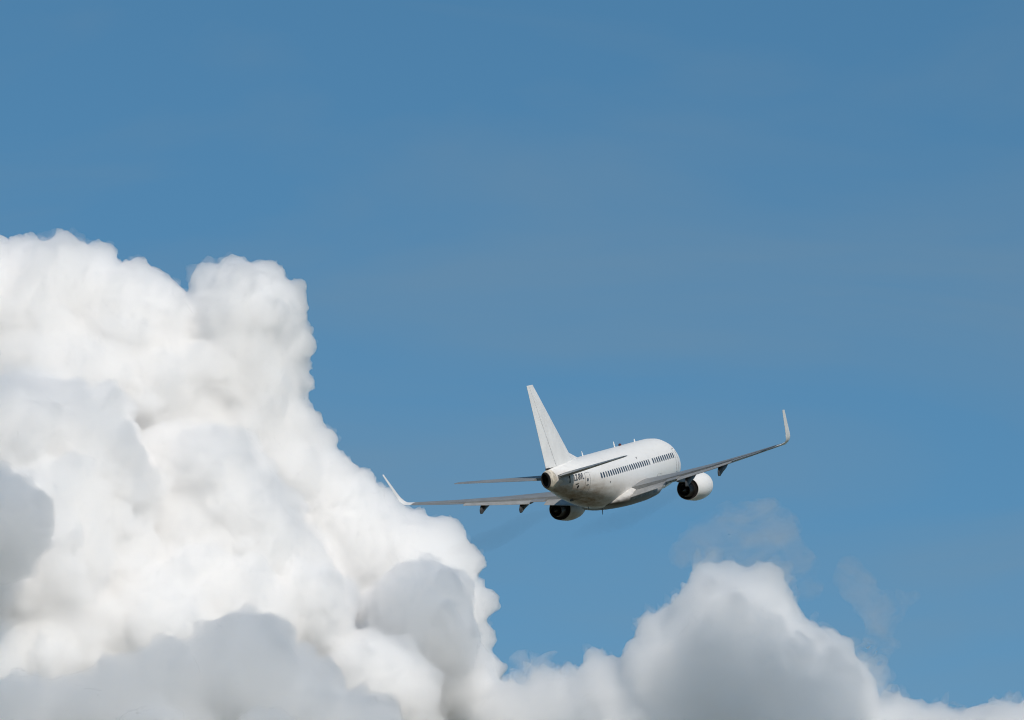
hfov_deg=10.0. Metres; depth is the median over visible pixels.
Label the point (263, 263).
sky
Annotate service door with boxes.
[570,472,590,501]
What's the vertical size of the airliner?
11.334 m
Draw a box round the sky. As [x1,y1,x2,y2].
[0,0,1023,719]
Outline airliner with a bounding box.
[383,385,789,520]

